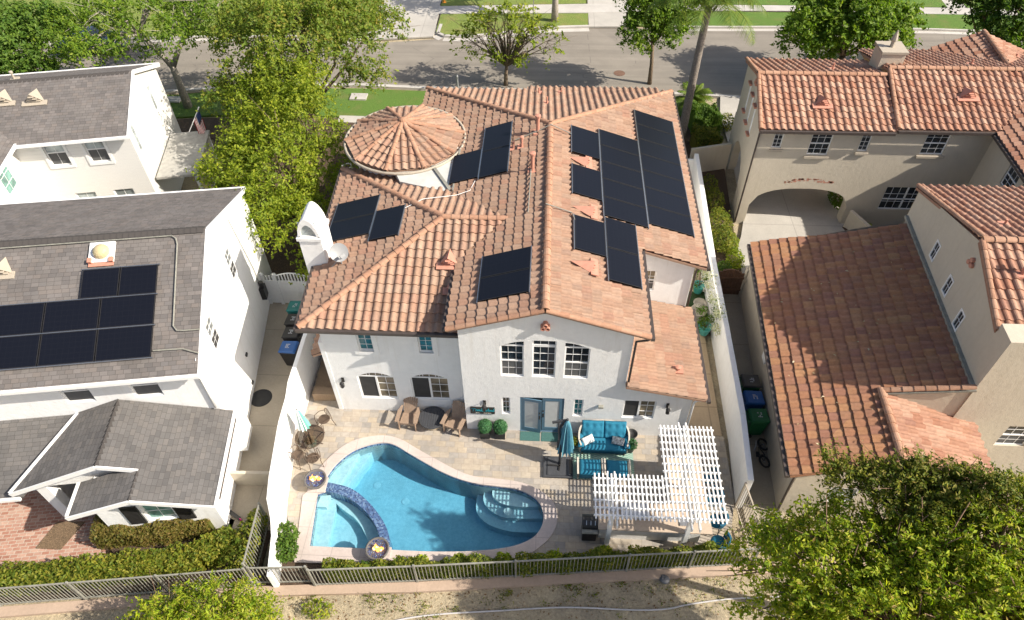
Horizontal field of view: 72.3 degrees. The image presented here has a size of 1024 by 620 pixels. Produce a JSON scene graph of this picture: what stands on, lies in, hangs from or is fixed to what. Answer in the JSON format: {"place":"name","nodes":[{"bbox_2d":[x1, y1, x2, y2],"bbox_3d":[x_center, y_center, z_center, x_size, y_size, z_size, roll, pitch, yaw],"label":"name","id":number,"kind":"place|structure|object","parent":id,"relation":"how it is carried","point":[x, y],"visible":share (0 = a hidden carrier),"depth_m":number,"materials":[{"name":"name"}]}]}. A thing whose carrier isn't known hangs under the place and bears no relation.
{"place":"outdoors","nodes":[
{"label":"outdoors","id":0,"kind":"place"},
{"bbox_2d":[0,483,233,569],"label":"brick paving","id":1,"kind":"structure","parent":0,"point":[29,520],"depth_m":23.47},
{"bbox_2d":[36,521,84,549],"bbox_3d":[-15.068,7.513,23.400,1.200,0.050,1.000,2,47,3],"label":"mulch bed","id":2,"kind":"object","parent":1,"relation":"on","point":[59,536],"visible":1,"depth_m":23.38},
{"bbox_2d":[106,528,226,553],"bbox_3d":[-11.555,7.445,23.410,4.188,0.040,1.075,-6,47,-4],"label":"planting bed","id":3,"kind":"object","parent":1,"relation":"on","point":[117,550],"visible":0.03,"depth_m":23.06,"materials":[{"name":"brown soil"}]},
{"bbox_2d":[89,515,215,549],"bbox_3d":[-11.761,7.143,23.018,3.780,1.086,0.988,-6,47,-5],"label":"clipped hedge","id":4,"kind":"object","parent":3,"relation":"on","point":[103,534],"visible":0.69,"depth_m":22.72,"materials":[{"name":"green plant"}]},
{"bbox_2d":[1,0,380,38],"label":"lawn","id":5,"kind":"structure","parent":0,"point":[132,11],"depth_m":51.19,"materials":[{"name":"green plant"}]},
{"bbox_2d":[176,118,358,280],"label":"side garden soil","id":6,"kind":"structure","parent":0,"point":[279,262],"depth_m":36.68,"materials":[{"name":"brown soil"}]},
{"bbox_2d":[185,44,357,284],"bbox_3d":[-10.424,-6.107,30.972,7.911,8.036,10.567,2,47,3],"label":"garden tree","id":7,"kind":"object","parent":6,"relation":"on","point":[238,142],"visible":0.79,"depth_m":29.99,"materials":[{"name":"green plant"}]},
{"bbox_2d":[195,0,420,153],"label":"street tree","id":8,"kind":"object","parent":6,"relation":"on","point":[314,17],"visible":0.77,"depth_m":33.55,"materials":[{"name":"green plant"}]},
{"bbox_2d":[368,0,441,40],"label":"driveway","id":9,"kind":"structure","parent":0,"point":[424,14],"depth_m":50.15,"materials":[{"name":"concrete"}]},
{"bbox_2d":[310,443,542,551],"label":"swimming pool","id":10,"kind":"structure","parent":0,"point":[398,499],"depth_m":24.64,"materials":[{"name":"liquid"}]},
{"bbox_2d":[0,575,852,619],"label":"dirt path","id":11,"kind":"structure","parent":0,"point":[532,599],"depth_m":21.77,"materials":[{"name":"soil"}]},
{"bbox_2d":[109,570,294,619],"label":"tree","id":12,"kind":"object","parent":11,"relation":"on","point":[180,606],"visible":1,"depth_m":19.44,"materials":[{"name":"green plant"}]},
{"bbox_2d":[301,597,336,619],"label":"shrub","id":13,"kind":"object","parent":11,"relation":"on","point":[319,613],"visible":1,"depth_m":21.41,"materials":[{"name":"green plant"}]},
{"bbox_2d":[257,560,773,619],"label":"leaf litter","id":14,"kind":"object","parent":11,"relation":"on","point":[524,605],"visible":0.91,"depth_m":21.83,"materials":[{"name":"brown plant"}]},
{"bbox_2d":[266,576,783,619],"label":"weeds","id":15,"kind":"object","parent":11,"relation":"on","point":[508,590],"visible":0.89,"depth_m":21.87,"materials":[{"name":"green plant"}]},
{"bbox_2d":[396,596,778,619],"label":"irrigation pipe","id":16,"kind":"object","parent":11,"relation":"on","point":[578,607],"visible":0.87,"depth_m":21.59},
{"bbox_2d":[710,455,1023,619],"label":"tree","id":17,"kind":"object","parent":11,"relation":"on","point":[928,574],"visible":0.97,"depth_m":15.16,"materials":[{"name":"green plant"}]},
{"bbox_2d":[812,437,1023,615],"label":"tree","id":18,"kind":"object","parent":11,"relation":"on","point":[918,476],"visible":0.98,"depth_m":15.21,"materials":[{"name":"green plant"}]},
{"bbox_2d":[167,88,698,118],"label":"front lawn","id":19,"kind":"structure","parent":0,"point":[373,102],"depth_m":42.27,"materials":[{"name":"green plant"}]},
{"bbox_2d":[0,0,78,74],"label":"street tree","id":20,"kind":"object","parent":19,"relation":"on","point":[17,18],"visible":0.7,"depth_m":37.44,"materials":[{"name":"green plant"}]},
{"bbox_2d":[27,0,255,108],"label":"street tree","id":21,"kind":"object","parent":19,"relation":"on","point":[190,24],"visible":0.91,"depth_m":37.36,"materials":[{"name":"green plant"}]},
{"bbox_2d":[675,81,713,109],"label":"palm shrub","id":22,"kind":"object","parent":19,"relation":"on","point":[700,96],"visible":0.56,"depth_m":40.07,"materials":[{"name":"green plant"}]},
{"bbox_2d":[287,357,733,563],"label":"patio paving","id":23,"kind":"structure","parent":0,"point":[511,456],"depth_m":25.16,"materials":[{"name":"stone"}]},
{"bbox_2d":[295,424,323,452],"bbox_3d":[-7.257,4.783,25.381,1.052,0.723,1.052,2,47,3],"label":"bistro table","id":24,"kind":"object","parent":23,"relation":"on","point":[313,438],"visible":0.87,"depth_m":25.09,"materials":[{"name":"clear glass"}]},
{"bbox_2d":[312,359,336,400],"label":"walkway","id":25,"kind":"structure","parent":23,"relation":"on","point":[323,390],"depth_m":27.05,"materials":[{"name":"concrete"}]},
{"bbox_2d":[394,397,420,430],"bbox_3d":[-3.830,3.858,26.041,0.840,0.966,0.948,5,47,6],"label":"adirondack chair","id":26,"kind":"object","parent":23,"relation":"on","point":[411,413],"visible":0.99,"depth_m":26.06,"materials":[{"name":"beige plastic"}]},
{"bbox_2d":[294,435,556,563],"bbox_3d":[-2.846,6.517,24.181,8.820,0.100,4.920,2,47,3],"label":"pool coping","id":27,"kind":"object","parent":23,"relation":"on","point":[307,553],"visible":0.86,"depth_m":23.73,"materials":[{"name":"beige stone"}]},
{"bbox_2d":[307,477,328,492],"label":"fire bowl plinth","id":28,"kind":"structure","parent":27,"relation":"on","point":[322,489],"depth_m":24.34,"materials":[{"name":"white stone"}]},
{"bbox_2d":[304,469,326,489],"bbox_3d":[-6.799,5.898,24.266,0.770,0.586,0.770,2,47,3],"label":"fire bowl","id":29,"kind":"object","parent":28,"relation":"on","point":[314,479],"visible":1,"depth_m":24.17,"materials":[{"name":"grey stone"}]},
{"bbox_2d":[367,547,391,560],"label":"fire bowl plinth","id":30,"kind":"structure","parent":27,"relation":"on","point":[386,557],"depth_m":22.66,"materials":[{"name":"white stone"}]},
{"bbox_2d":[365,537,388,559],"bbox_3d":[-4.318,7.691,22.503,0.770,0.628,0.770,2,47,3],"label":"fire bowl","id":31,"kind":"object","parent":30,"relation":"on","point":[376,548],"visible":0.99,"depth_m":22.44,"materials":[{"name":"grey stone"}]},
{"bbox_2d":[418,406,444,429],"bbox_3d":[-2.957,4.123,26.147,1.000,0.405,1.000,2,47,3],"label":"fire table","id":32,"kind":"object","parent":23,"relation":"on","point":[431,417],"visible":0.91,"depth_m":26.00,"materials":[{"name":"grey stone"}]},
{"bbox_2d":[440,401,466,436],"bbox_3d":[-2.087,4.000,25.880,0.840,0.966,0.948,15,49,14],"label":"adirondack chair","id":33,"kind":"object","parent":23,"relation":"on","point":[456,421],"visible":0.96,"depth_m":25.89,"materials":[{"name":"brown wood"}]},
{"bbox_2d":[543,418,573,478],"bbox_3d":[1.633,4.664,24.035,1.064,2.630,0.999,2,47,3],"label":"cantilever umbrella","id":34,"kind":"object","parent":23,"relation":"on","point":[559,466],"visible":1,"depth_m":24.61,"materials":[{"name":"teal fabric"}]},
{"bbox_2d":[581,514,597,540],"bbox_3d":[2.513,7.096,22.788,0.520,1.080,0.650,2,47,3],"label":"grill","id":35,"kind":"object","parent":23,"relation":"on","point":[589,528],"visible":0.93,"depth_m":22.45,"materials":[{"name":"black metal"}]},
{"bbox_2d":[571,446,634,478],"bbox_3d":[3.216,5.418,25.092,2.260,0.014,1.480,2,47,3],"label":"rug","id":36,"kind":"object","parent":23,"relation":"on","point":[576,453],"visible":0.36,"depth_m":25.19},
{"bbox_2d":[577,457,603,480],"bbox_3d":[2.740,5.595,24.630,0.920,0.460,0.660,2,47,3],"label":"ottoman","id":37,"kind":"object","parent":36,"relation":"on","point":[587,468],"visible":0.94,"depth_m":24.45,"materials":[{"name":"teal fabric"}]},
{"bbox_2d":[577,419,629,455],"bbox_3d":[3.296,4.581,25.195,1.843,1.020,0.945,2,47,3],"label":"loveseat","id":38,"kind":"object","parent":36,"relation":"on","point":[603,432],"visible":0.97,"depth_m":25.06,"materials":[{"name":"fabric"}]},
{"bbox_2d":[603,458,630,480],"bbox_3d":[3.679,5.623,24.589,0.920,0.460,0.660,2,47,3],"label":"ottoman","id":39,"kind":"object","parent":36,"relation":"on","point":[618,467],"visible":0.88,"depth_m":24.41,"materials":[{"name":"teal fabric"}]},
{"bbox_2d":[597,454,711,541],"bbox_3d":[4.609,6.221,23.393,3.580,1.356,2.870,2,47,3],"label":"outdoor bar","id":40,"kind":"object","parent":23,"relation":"on","point":[642,529],"visible":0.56,"depth_m":22.57,"materials":[{"name":"white paint"}]},
{"bbox_2d":[593,422,728,546],"bbox_3d":[4.570,5.882,22.957,4.020,2.456,3.820,2,47,3],"label":"pergola","id":41,"kind":"object","parent":23,"relation":"on","point":[686,472],"visible":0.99,"depth_m":21.70,"materials":[{"name":"white paint"}]},
{"bbox_2d":[436,13,587,34],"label":"lawn","id":42,"kind":"structure","parent":0,"point":[447,22],"depth_m":49.59,"materials":[{"name":"green plant"}]},
{"bbox_2d":[2,0,1023,605],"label":"ground","id":43,"kind":"structure","parent":0,"point":[192,184],"depth_m":27.90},
{"bbox_2d":[0,62,220,202],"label":"white house","id":44,"kind":"structure","parent":43,"relation":"on","point":[91,132],"depth_m":31.59,"materials":[{"name":"paint"}]},
{"bbox_2d":[43,145,71,165],"bbox_3d":[-20.273,-7.003,31.191,0.850,1.250,0.061,-7,47,-5],"label":"window","id":45,"kind":"structure","parent":44,"relation":"in","point":[57,155],"depth_m":31.28,"materials":[{"name":"glass"}]},
{"bbox_2d":[83,142,110,161],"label":"window","id":46,"kind":"structure","parent":44,"relation":"in","point":[97,152],"depth_m":31.44,"materials":[{"name":"glass"}]},
{"bbox_2d":[0,531,270,602],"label":"planting bed","id":47,"kind":"object","parent":43,"relation":"on","point":[265,546],"visible":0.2,"depth_m":22.26,"materials":[{"name":"brown soil"}]},
{"bbox_2d":[0,525,239,597],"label":"leafy hedge","id":48,"kind":"object","parent":47,"relation":"on","point":[198,555],"visible":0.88,"depth_m":21.94,"materials":[{"name":"green plant"}]},
{"bbox_2d":[217,508,268,577],"bbox_3d":[-8.652,7.507,22.599,1.194,1.163,2.274,2,47,3],"label":"shrub","id":49,"kind":"object","parent":47,"relation":"on","point":[233,551],"visible":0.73,"depth_m":22.32,"materials":[{"name":"green plant"}]},
{"bbox_2d":[241,502,269,583],"bbox_3d":[-8.169,7.462,22.454,0.064,1.500,2.067,-1,47,0],"label":"iron fence","id":50,"kind":"object","parent":47,"relation":"on","point":[252,529],"visible":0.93,"depth_m":22.39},
{"bbox_2d":[0,186,271,527],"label":"white house","id":51,"kind":"structure","parent":43,"relation":"on","point":[164,433],"depth_m":22.82,"materials":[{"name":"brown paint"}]},
{"bbox_2d":[0,263,160,370],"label":"solar array","id":52,"kind":"object","parent":51,"relation":"on","point":[64,332],"visible":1,"depth_m":22.09,"materials":[{"name":"black glass"}]},
{"bbox_2d":[230,471,268,485],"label":"planter wall","id":53,"kind":"structure","parent":43,"relation":"on","point":[250,477],"depth_m":24.22,"materials":[{"name":"beige paint"}]},
{"bbox_2d":[229,302,292,530],"bbox_3d":[-9.307,3.542,27.183,3.049,0.160,10.727,1,47,1],"label":"side concrete","id":54,"kind":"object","parent":43,"relation":"on","point":[273,372],"visible":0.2,"depth_m":26.60,"materials":[{"name":"concrete"}]},
{"bbox_2d":[259,272,307,303],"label":"picket gate","id":55,"kind":"structure","parent":54,"relation":"on","point":[282,291],"depth_m":29.95,"materials":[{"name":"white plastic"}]},
{"bbox_2d":[278,341,299,365],"bbox_3d":[-8.783,1.776,27.999,0.778,1.067,0.640,4,47,4],"label":"wheeled bin","id":56,"kind":"object","parent":54,"relation":"on","point":[287,351],"visible":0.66,"depth_m":27.65,"materials":[{"name":"blue plastic"}]},
{"bbox_2d":[266,333,321,587],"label":"garden wall","id":57,"kind":"structure","parent":43,"relation":"on","point":[303,373],"depth_m":24.51,"materials":[{"name":"paint"}]},
{"bbox_2d":[0,559,875,617],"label":"kerb","id":58,"kind":"structure","parent":43,"relation":"on","point":[339,589],"depth_m":22.06,"materials":[{"name":"beige concrete"}]},
{"bbox_2d":[0,567,255,606],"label":"iron fence","id":59,"kind":"object","parent":58,"relation":"on","point":[82,596],"visible":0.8,"depth_m":21.42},
{"bbox_2d":[246,548,759,586],"bbox_3d":[-0.201,8.077,21.854,15.774,1.350,0.205,-2,47,-1],"label":"iron fence","id":60,"kind":"object","parent":58,"relation":"on","point":[417,580],"visible":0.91,"depth_m":21.71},
{"bbox_2d":[165,83,739,98],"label":"kerb","id":61,"kind":"structure","parent":43,"relation":"on","point":[363,85],"depth_m":43.50,"materials":[{"name":"concrete"}]},
{"bbox_2d":[259,555,740,585],"bbox_3d":[-0.246,8.125,22.710,15.800,0.100,2.480,2,47,3],"label":"planting bed","id":62,"kind":"object","parent":43,"relation":"on","point":[310,565],"visible":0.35,"depth_m":22.39,"materials":[{"name":"brown soil"}]},
{"bbox_2d":[269,520,300,564],"bbox_3d":[-7.357,7.501,22.662,0.932,1.046,1.383,-6,47,-5],"label":"shrub","id":63,"kind":"object","parent":62,"relation":"on","point":[286,544],"visible":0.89,"depth_m":22.46,"materials":[{"name":"green plant"}]},
{"bbox_2d":[321,540,738,582],"bbox_3d":[0.631,7.931,22.021,13.170,1.179,0.597,-2,47,-1],"label":"hedge","id":64,"kind":"object","parent":62,"relation":"on","point":[399,559],"visible":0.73,"depth_m":21.90,"materials":[{"name":"green plant"}]},
{"bbox_2d":[293,85,710,435],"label":"tile roof house","id":65,"kind":"structure","parent":43,"relation":"on","point":[391,322],"depth_m":24.57,"materials":[{"name":"tile"}]},
{"bbox_2d":[329,194,405,241],"bbox_3d":[-5.370,-3.367,25.953,2.947,0.963,2.741,2,47,3],"label":"solar array","id":66,"kind":"object","parent":65,"relation":"on","point":[358,217],"visible":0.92,"depth_m":25.82,"materials":[{"name":"black glass"}]},
{"bbox_2d":[357,373,397,397],"bbox_3d":[-4.917,2.716,25.681,1.360,1.540,0.061,2,47,3],"label":"window","id":67,"kind":"structure","parent":65,"relation":"in","point":[371,384],"depth_m":25.75,"materials":[{"name":"glass"}]},
{"bbox_2d":[411,374,450,398],"bbox_3d":[-2.970,2.754,25.573,1.380,1.520,0.061,2,47,3],"label":"window","id":68,"kind":"structure","parent":65,"relation":"in","point":[425,385],"depth_m":25.63,"materials":[{"name":"glass"}]},
{"bbox_2d":[448,120,512,184],"bbox_3d":[-1.222,-6.280,28.009,2.357,0.824,3.580,2,47,3],"label":"solar array","id":69,"kind":"object","parent":65,"relation":"on","point":[491,157],"visible":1,"depth_m":27.67,"materials":[{"name":"black glass"}]},
{"bbox_2d":[476,245,531,303],"bbox_3d":[-0.222,-1.159,22.526,1.691,0.607,2.190,2,47,3],"label":"solar array","id":70,"kind":"object","parent":65,"relation":"on","point":[505,274],"visible":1,"depth_m":22.45,"materials":[{"name":"black glass"}]},
{"bbox_2d":[500,342,523,374],"bbox_3d":[0.006,1.561,23.091,0.770,1.820,0.061,2,47,3],"label":"window","id":71,"kind":"structure","parent":65,"relation":"in","point":[511,354],"depth_m":23.14,"materials":[{"name":"glass"}]},
{"bbox_2d":[522,398,541,432],"bbox_3d":[0.698,3.814,25.265,0.710,1.970,0.072,8,47,9],"label":"door leaf","id":72,"kind":"structure","parent":65,"relation":"in","point":[531,408],"depth_m":25.23,"materials":[{"name":"blue paint"}]},
{"bbox_2d":[532,345,555,375],"bbox_3d":[1.056,1.677,23.138,0.770,1.550,0.055,2,47,3],"label":"window","id":73,"kind":"structure","parent":65,"relation":"in","point":[543,357],"depth_m":23.13,"materials":[{"name":"glass"}]},
{"bbox_2d":[541,398,562,430],"bbox_3d":[1.441,3.797,25.270,0.720,1.970,0.072,2,47,3],"label":"door leaf","id":74,"kind":"structure","parent":65,"relation":"in","point":[551,408],"depth_m":25.19,"materials":[{"name":"blue paint"}]},
{"bbox_2d":[563,343,590,376],"bbox_3d":[2.128,1.623,22.994,0.820,1.810,0.061,2,47,3],"label":"window","id":75,"kind":"structure","parent":65,"relation":"in","point":[576,360],"depth_m":23.05,"materials":[{"name":"glass"}]},
{"bbox_2d":[571,109,694,289],"bbox_3d":[4.508,-4.781,26.679,4.592,1.550,11.380,2,47,3],"label":"solar array","id":76,"kind":"object","parent":65,"relation":"on","point":[639,181],"visible":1,"depth_m":26.37,"materials":[{"name":"black glass"}]},
{"bbox_2d":[622,401,655,416],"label":"window","id":77,"kind":"structure","parent":65,"relation":"in","point":[630,408],"depth_m":24.80,"materials":[{"name":"glass"}]},
{"bbox_2d":[433,24,588,40],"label":"kerb","id":78,"kind":"structure","parent":43,"relation":"on","point":[438,34],"depth_m":48.66,"materials":[{"name":"concrete"}]},
{"bbox_2d":[683,274,721,435],"bbox_3d":[7.435,-1.242,31.449,1.600,0.160,16.290,2,47,3],"label":"side concrete","id":79,"kind":"object","parent":43,"relation":"on","point":[704,414],"visible":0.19,"depth_m":26.50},
{"bbox_2d":[679,117,739,270],"bbox_3d":[9.933,-6.049,35.932,2.500,0.100,14.300,2,47,3],"label":"planting bed","id":80,"kind":"object","parent":43,"relation":"on","point":[719,175],"visible":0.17,"depth_m":35.93,"materials":[{"name":"brown soil"}]},
{"bbox_2d":[644,0,767,141],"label":"palm tree","id":81,"kind":"object","parent":80,"relation":"on","point":[707,6],"visible":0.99,"depth_m":32.50,"materials":[{"name":"green plant"}]},
{"bbox_2d":[688,122,723,147],"bbox_3d":[10.586,-9.357,38.149,1.535,1.303,1.476,-4,47,-3],"label":"boxy hedge","id":82,"kind":"object","parent":80,"relation":"on","point":[700,137],"visible":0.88,"depth_m":37.74,"materials":[{"name":"green plant"}]},
{"bbox_2d":[688,99,723,133],"bbox_3d":[10.819,-10.833,39.340,1.640,1.604,1.828,-4,47,-3],"label":"boxy hedge","id":83,"kind":"object","parent":80,"relation":"on","point":[704,114],"visible":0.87,"depth_m":38.84,"materials":[{"name":"green plant"}]},
{"bbox_2d":[703,173,725,211],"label":"shrub","id":84,"kind":"object","parent":80,"relation":"on","point":[710,195],"visible":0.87,"depth_m":34.64,"materials":[{"name":"green plant"}]},
{"bbox_2d":[709,207,735,253],"bbox_3d":[9.754,-3.712,32.624,1.256,1.596,2.608,2,47,3],"label":"shrub","id":85,"kind":"object","parent":80,"relation":"on","point":[716,234],"visible":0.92,"depth_m":32.31,"materials":[{"name":"green plant"}]},
{"bbox_2d":[689,142,731,171],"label":"garden wall","id":86,"kind":"structure","parent":43,"relation":"on","point":[713,157],"depth_m":36.42,"materials":[{"name":"beige paint"}]},
{"bbox_2d":[691,154,753,508],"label":"garden wall","id":87,"kind":"structure","parent":43,"relation":"on","point":[734,415],"depth_m":26.25,"materials":[{"name":"paint"}]},
{"bbox_2d":[699,253,726,339],"bbox_3d":[8.215,-0.586,28.855,0.652,1.692,4.099,2,47,3],"label":"climbing vine","id":88,"kind":"object","parent":87,"relation":"attached to","point":[717,312],"visible":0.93,"depth_m":28.53,"materials":[{"name":"green plant"}]},
{"bbox_2d":[734,482,760,559],"bbox_3d":[7.652,6.822,22.645,0.068,1.750,1.837,-4,47,-3],"label":"iron fence","id":89,"kind":"object","parent":43,"relation":"on","point":[739,497],"visible":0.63,"depth_m":22.79,"materials":[{"name":"paint"}]},
{"bbox_2d":[723,294,784,528],"bbox_3d":[9.034,3.285,27.144,1.750,0.160,11.033,3,47,3],"label":"side concrete","id":90,"kind":"object","parent":43,"relation":"on","point":[761,490],"visible":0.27,"depth_m":25.62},
{"bbox_2d":[739,266,748,296],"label":"gate pier","id":91,"kind":"structure","parent":90,"relation":"on","point":[744,280],"depth_m":30.00,"materials":[{"name":"beige paint"}]},
{"bbox_2d":[719,269,744,294],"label":"wooden gate","id":92,"kind":"structure","parent":91,"relation":"attached to","point":[731,280],"depth_m":30.11,"materials":[{"name":"brown wood"}]},
{"bbox_2d":[742,390,764,412],"bbox_3d":[8.866,3.529,26.071,0.778,1.067,0.640,0,47,1],"label":"wheeled bin","id":93,"kind":"object","parent":90,"relation":"on","point":[753,399],"visible":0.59,"depth_m":25.68,"materials":[{"name":"blue plastic"}]},
{"bbox_2d":[745,408,769,437],"bbox_3d":[8.844,4.111,25.521,0.778,1.067,0.640,-2,47,-1],"label":"wheeled bin","id":94,"kind":"object","parent":90,"relation":"on","point":[758,421],"visible":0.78,"depth_m":25.21,"materials":[{"name":"green plastic"}]},
{"bbox_2d":[674,25,980,34],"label":"kerb","id":95,"kind":"structure","parent":43,"relation":"on","point":[919,30],"depth_m":48.47,"materials":[{"name":"concrete"}]},
{"bbox_2d":[440,0,585,5],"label":"lawn","id":96,"kind":"structure","parent":0,"point":[470,2],"depth_m":51.77,"materials":[{"name":"green plant"}]},
{"bbox_2d":[16,28,1021,95],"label":"road","id":97,"kind":"structure","parent":0,"point":[594,57],"depth_m":45.82,"materials":[{"name":"asphalt"}]},
{"bbox_2d":[449,0,573,85],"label":"street tree","id":98,"kind":"object","parent":97,"relation":"on","point":[507,59],"visible":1,"depth_m":40.98,"materials":[{"name":"green plant"}]},
{"bbox_2d":[612,0,700,84],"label":"street tree","id":99,"kind":"object","parent":97,"relation":"on","point":[658,25],"visible":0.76,"depth_m":39.60,"materials":[{"name":"green plant"}]},
{"bbox_2d":[769,0,928,59],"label":"street tree","id":100,"kind":"object","parent":97,"relation":"on","point":[866,24],"visible":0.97,"depth_m":39.08,"materials":[{"name":"green plant"}]},
{"bbox_2d":[941,0,1023,48],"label":"street tree","id":101,"kind":"object","parent":97,"relation":"on","point":[988,13],"visible":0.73,"depth_m":38.85,"materials":[{"name":"green plant"}]},
{"bbox_2d":[587,0,628,27],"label":"driveway","id":102,"kind":"structure","parent":0,"point":[606,20],"depth_m":49.85,"materials":[{"name":"concrete"}]},
{"bbox_2d":[438,4,1016,14],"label":"sidewalk","id":103,"kind":"structure","parent":0,"point":[579,8],"depth_m":50.77,"materials":[{"name":"concrete"}]},
{"bbox_2d":[720,97,844,272],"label":"driveway","id":104,"kind":"structure","parent":0,"point":[782,213],"depth_m":34.53,"materials":[{"name":"concrete"}]},
{"bbox_2d":[626,11,1011,29],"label":"lawn","id":105,"kind":"structure","parent":0,"point":[948,21],"depth_m":49.18,"materials":[{"name":"green plant"}]},
{"bbox_2d":[691,0,946,7],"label":"lawn","id":106,"kind":"structure","parent":0,"point":[935,3],"depth_m":51.13,"materials":[{"name":"green plant"}]},
{"bbox_2d":[727,29,1023,518],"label":"tan house","id":107,"kind":"structure","parent":0,"point":[915,158],"depth_m":25.56,"materials":[{"name":"tile"}]},
{"bbox_2d":[806,135,833,154],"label":"window","id":108,"kind":"structure","parent":107,"relation":"in","point":[819,144],"depth_m":31.00,"materials":[{"name":"glass"}]},
{"bbox_2d":[878,187,917,208],"bbox_3d":[18.358,-5.261,32.811,2.050,1.300,0.061,2,47,3],"label":"window","id":109,"kind":"structure","parent":107,"relation":"in","point":[893,197],"depth_m":32.84,"materials":[{"name":"glass"}]},
{"bbox_2d":[919,135,950,153],"bbox_3d":[18.500,-7.310,30.631,1.000,1.120,0.061,2,47,3],"label":"window","id":110,"kind":"structure","parent":107,"relation":"in","point":[934,144],"depth_m":30.69,"materials":[{"name":"glass"}]},
{"bbox_2d":[995,426,1023,444],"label":"window","id":111,"kind":"structure","parent":107,"relation":"in","point":[1014,435],"depth_m":23.24,"materials":[{"name":"glass"}]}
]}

